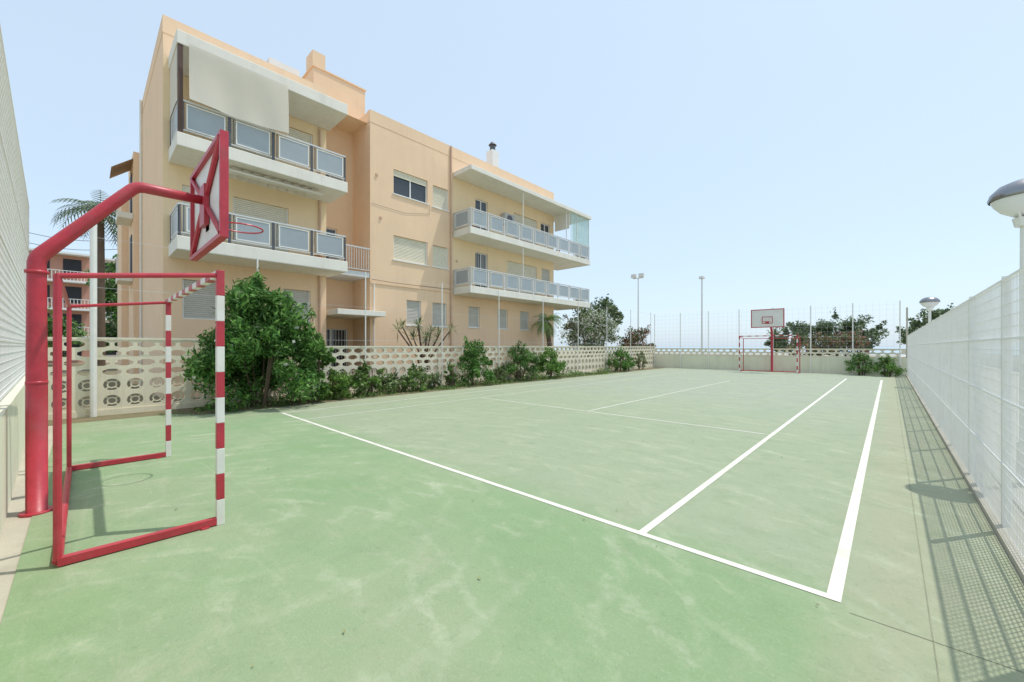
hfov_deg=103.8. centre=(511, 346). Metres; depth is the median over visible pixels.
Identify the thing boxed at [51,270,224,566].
football goal
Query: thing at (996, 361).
promenade wall
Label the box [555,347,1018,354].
sea
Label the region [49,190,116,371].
palm tree
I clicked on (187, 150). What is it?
balcony slab
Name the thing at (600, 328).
white oleander tree
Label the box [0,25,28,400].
metal fence
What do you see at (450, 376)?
shrub
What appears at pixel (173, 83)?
side awning
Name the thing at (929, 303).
street lamp
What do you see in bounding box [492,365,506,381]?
shrub
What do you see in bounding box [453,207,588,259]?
balcony railing
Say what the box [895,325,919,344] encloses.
tree
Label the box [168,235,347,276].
balcony slab
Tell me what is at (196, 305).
windows
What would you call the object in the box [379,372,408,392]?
shrub
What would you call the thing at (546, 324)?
palm tree
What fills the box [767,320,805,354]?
distant tree
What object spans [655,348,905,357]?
breeze block wall
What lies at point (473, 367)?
shrub
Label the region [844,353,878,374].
shrub
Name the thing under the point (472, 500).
leaf litter
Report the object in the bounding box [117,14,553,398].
facade walls
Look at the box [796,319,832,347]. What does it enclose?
distant tree
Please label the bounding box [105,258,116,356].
apartment building
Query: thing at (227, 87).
hanging awning
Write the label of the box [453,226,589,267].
balcony slab
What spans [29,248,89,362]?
apartment building
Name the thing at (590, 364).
breeze block wall
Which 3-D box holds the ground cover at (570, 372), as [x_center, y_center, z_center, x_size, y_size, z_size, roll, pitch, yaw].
[-0.876,1.497,17.980,1.325,0.500,21.075,0,0,43]
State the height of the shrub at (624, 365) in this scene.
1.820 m
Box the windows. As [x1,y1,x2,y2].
[182,108,548,382]
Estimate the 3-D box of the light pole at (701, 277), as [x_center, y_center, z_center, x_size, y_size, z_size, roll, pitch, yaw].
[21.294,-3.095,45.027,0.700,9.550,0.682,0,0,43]
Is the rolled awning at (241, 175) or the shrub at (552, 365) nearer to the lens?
the rolled awning at (241, 175)
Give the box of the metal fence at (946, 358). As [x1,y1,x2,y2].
[907,266,1023,559]
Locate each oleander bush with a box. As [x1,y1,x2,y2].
[179,267,326,412]
[290,332,336,401]
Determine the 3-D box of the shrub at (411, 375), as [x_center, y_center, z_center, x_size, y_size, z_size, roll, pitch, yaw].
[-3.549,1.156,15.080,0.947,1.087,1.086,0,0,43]
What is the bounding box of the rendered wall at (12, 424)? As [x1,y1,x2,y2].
[0,375,24,539]
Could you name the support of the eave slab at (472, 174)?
attached to the facade walls at (369, 144)
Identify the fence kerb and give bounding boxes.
[906,307,1023,582]
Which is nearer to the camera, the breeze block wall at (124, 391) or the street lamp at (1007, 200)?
the street lamp at (1007, 200)
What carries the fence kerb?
on the pavement at (14, 534)
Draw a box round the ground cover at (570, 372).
[194,367,611,410]
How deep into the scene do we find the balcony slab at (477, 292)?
23.31 m
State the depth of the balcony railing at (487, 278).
22.95 m
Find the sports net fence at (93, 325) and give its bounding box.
[90,225,900,416]
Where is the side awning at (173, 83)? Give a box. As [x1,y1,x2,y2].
[170,47,176,116]
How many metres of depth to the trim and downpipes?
20.64 m
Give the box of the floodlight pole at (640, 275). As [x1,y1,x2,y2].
[631,273,643,332]
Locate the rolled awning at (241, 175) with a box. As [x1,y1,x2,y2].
[229,167,322,196]
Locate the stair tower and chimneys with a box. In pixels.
[266,49,498,167]
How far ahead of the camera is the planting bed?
10.74 m
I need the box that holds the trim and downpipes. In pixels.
[319,129,553,374]
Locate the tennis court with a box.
[0,368,1023,681]
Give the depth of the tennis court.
3.37 m
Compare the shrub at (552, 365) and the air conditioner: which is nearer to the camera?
the shrub at (552, 365)
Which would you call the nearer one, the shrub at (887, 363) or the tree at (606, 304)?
the shrub at (887, 363)
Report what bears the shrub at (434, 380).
on the planting bed
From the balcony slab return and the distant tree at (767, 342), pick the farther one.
the distant tree at (767, 342)
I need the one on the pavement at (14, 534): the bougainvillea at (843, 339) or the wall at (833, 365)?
the wall at (833, 365)
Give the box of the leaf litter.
[176,377,817,665]
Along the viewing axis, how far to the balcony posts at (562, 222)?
27.18 m
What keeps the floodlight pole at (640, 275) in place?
on the garden ground at (86, 372)
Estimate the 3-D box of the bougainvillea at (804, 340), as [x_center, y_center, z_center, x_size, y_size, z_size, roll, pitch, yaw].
[25.975,0.132,34.698,3.552,3.154,3.088,0,0,43]
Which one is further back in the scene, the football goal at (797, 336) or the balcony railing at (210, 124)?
the football goal at (797, 336)
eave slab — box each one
[168,29,347,130]
[453,164,590,224]
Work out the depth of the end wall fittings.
17.66 m
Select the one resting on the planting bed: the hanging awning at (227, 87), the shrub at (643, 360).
the shrub at (643, 360)
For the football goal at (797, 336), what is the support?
on the tennis court
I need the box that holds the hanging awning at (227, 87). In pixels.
[189,44,288,132]
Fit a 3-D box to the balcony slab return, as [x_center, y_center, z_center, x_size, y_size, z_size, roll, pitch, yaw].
[3.159,-4.430,29.147,1.500,3.380,2.380,0,0,43]
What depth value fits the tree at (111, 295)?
28.57 m
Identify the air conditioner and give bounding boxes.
[501,213,514,224]
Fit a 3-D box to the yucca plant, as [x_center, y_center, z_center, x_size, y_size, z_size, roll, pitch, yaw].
[-3.952,0.149,18.040,2.349,3.200,3.882,0,0,43]
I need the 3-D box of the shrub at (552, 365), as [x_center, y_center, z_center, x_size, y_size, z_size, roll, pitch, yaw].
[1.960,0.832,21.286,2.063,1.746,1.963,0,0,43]
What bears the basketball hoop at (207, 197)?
on the tennis court
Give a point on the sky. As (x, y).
(823, 155)
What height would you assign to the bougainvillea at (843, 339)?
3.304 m
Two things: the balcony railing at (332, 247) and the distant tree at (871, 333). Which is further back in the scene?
the distant tree at (871, 333)
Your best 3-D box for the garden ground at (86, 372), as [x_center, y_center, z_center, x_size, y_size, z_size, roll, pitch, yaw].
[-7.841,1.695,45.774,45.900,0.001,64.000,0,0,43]
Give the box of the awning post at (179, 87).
[177,43,182,132]
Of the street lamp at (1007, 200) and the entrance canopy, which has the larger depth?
the entrance canopy
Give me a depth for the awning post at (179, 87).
11.83 m
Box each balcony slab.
[168,131,347,202]
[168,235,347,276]
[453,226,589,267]
[453,285,589,308]
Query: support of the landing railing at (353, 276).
attached to the facade walls at (369, 144)
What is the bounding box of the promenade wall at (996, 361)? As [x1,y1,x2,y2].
[985,353,1018,370]
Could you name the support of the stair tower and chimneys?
on the facade walls at (369, 144)
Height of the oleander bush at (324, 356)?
2.282 m
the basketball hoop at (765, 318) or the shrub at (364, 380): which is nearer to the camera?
the shrub at (364, 380)
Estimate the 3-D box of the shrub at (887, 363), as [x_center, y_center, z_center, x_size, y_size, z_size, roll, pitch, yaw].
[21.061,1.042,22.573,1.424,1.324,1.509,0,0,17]
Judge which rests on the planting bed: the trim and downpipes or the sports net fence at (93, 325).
the sports net fence at (93, 325)
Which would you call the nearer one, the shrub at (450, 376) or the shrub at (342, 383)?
the shrub at (342, 383)
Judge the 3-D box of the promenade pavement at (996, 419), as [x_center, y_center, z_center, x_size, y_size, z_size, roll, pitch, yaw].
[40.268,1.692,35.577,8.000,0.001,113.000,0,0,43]
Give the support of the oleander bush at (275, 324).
on the planting bed
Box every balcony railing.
[170,99,345,181]
[170,202,345,260]
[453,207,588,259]
[453,267,589,302]
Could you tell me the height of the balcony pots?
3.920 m
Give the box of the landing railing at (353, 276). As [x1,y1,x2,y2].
[326,244,369,281]
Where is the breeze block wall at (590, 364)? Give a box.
[246,346,653,402]
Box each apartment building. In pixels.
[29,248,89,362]
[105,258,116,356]
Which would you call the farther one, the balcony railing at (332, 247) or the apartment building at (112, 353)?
the apartment building at (112, 353)
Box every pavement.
[0,368,1023,623]
[896,355,1021,509]
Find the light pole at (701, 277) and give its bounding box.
[699,276,704,353]
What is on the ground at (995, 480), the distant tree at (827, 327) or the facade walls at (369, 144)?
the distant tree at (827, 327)
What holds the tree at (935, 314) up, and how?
on the promenade pavement at (996, 419)
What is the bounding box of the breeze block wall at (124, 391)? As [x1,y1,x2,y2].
[48,337,240,419]
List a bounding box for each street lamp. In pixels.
[919,297,940,322]
[987,178,1023,482]
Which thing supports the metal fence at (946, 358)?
on the fence kerb
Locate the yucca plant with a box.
[392,314,457,371]
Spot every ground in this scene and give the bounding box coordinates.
[48,352,1021,517]
[48,356,598,409]
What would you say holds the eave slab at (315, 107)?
attached to the facade walls at (369, 144)
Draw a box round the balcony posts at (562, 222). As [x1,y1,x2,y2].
[523,192,588,276]
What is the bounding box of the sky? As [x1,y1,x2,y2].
[0,0,1023,346]
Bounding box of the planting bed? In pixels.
[48,367,664,425]
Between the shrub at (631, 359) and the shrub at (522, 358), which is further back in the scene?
the shrub at (631, 359)
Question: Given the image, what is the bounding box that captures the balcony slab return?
[554,263,571,309]
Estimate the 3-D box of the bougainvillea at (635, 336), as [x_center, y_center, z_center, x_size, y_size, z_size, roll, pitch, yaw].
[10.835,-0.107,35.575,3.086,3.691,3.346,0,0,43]
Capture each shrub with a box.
[324,366,357,399]
[349,359,385,395]
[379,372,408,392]
[404,363,431,390]
[426,371,443,388]
[443,361,457,387]
[457,335,495,385]
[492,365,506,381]
[500,339,541,379]
[530,347,565,376]
[605,345,631,371]
[618,349,635,370]
[634,351,647,368]
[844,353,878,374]
[871,353,906,376]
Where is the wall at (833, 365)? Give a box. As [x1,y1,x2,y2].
[655,355,906,375]
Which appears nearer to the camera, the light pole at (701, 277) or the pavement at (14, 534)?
the pavement at (14, 534)
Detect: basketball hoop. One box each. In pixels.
[18,129,263,517]
[751,308,784,370]
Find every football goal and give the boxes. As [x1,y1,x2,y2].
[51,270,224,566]
[739,335,799,373]
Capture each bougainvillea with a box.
[617,324,655,354]
[786,330,838,355]
[826,328,870,355]
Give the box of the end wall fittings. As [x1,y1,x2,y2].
[109,99,141,385]
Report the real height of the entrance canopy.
0.220 m
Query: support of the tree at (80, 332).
on the garden ground at (86, 372)
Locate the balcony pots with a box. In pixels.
[313,225,559,296]
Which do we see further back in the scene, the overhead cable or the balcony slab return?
the balcony slab return
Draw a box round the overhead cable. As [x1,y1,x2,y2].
[31,233,116,249]
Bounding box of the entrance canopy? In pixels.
[326,308,385,318]
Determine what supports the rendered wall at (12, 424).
on the ground at (995, 480)
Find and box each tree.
[47,306,89,355]
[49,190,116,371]
[84,254,116,352]
[529,313,562,349]
[558,307,621,356]
[577,294,624,345]
[764,332,789,351]
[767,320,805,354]
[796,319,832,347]
[817,307,860,355]
[840,314,888,352]
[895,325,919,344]
[908,303,954,330]
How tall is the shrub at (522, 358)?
2.088 m
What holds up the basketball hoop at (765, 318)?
on the tennis court

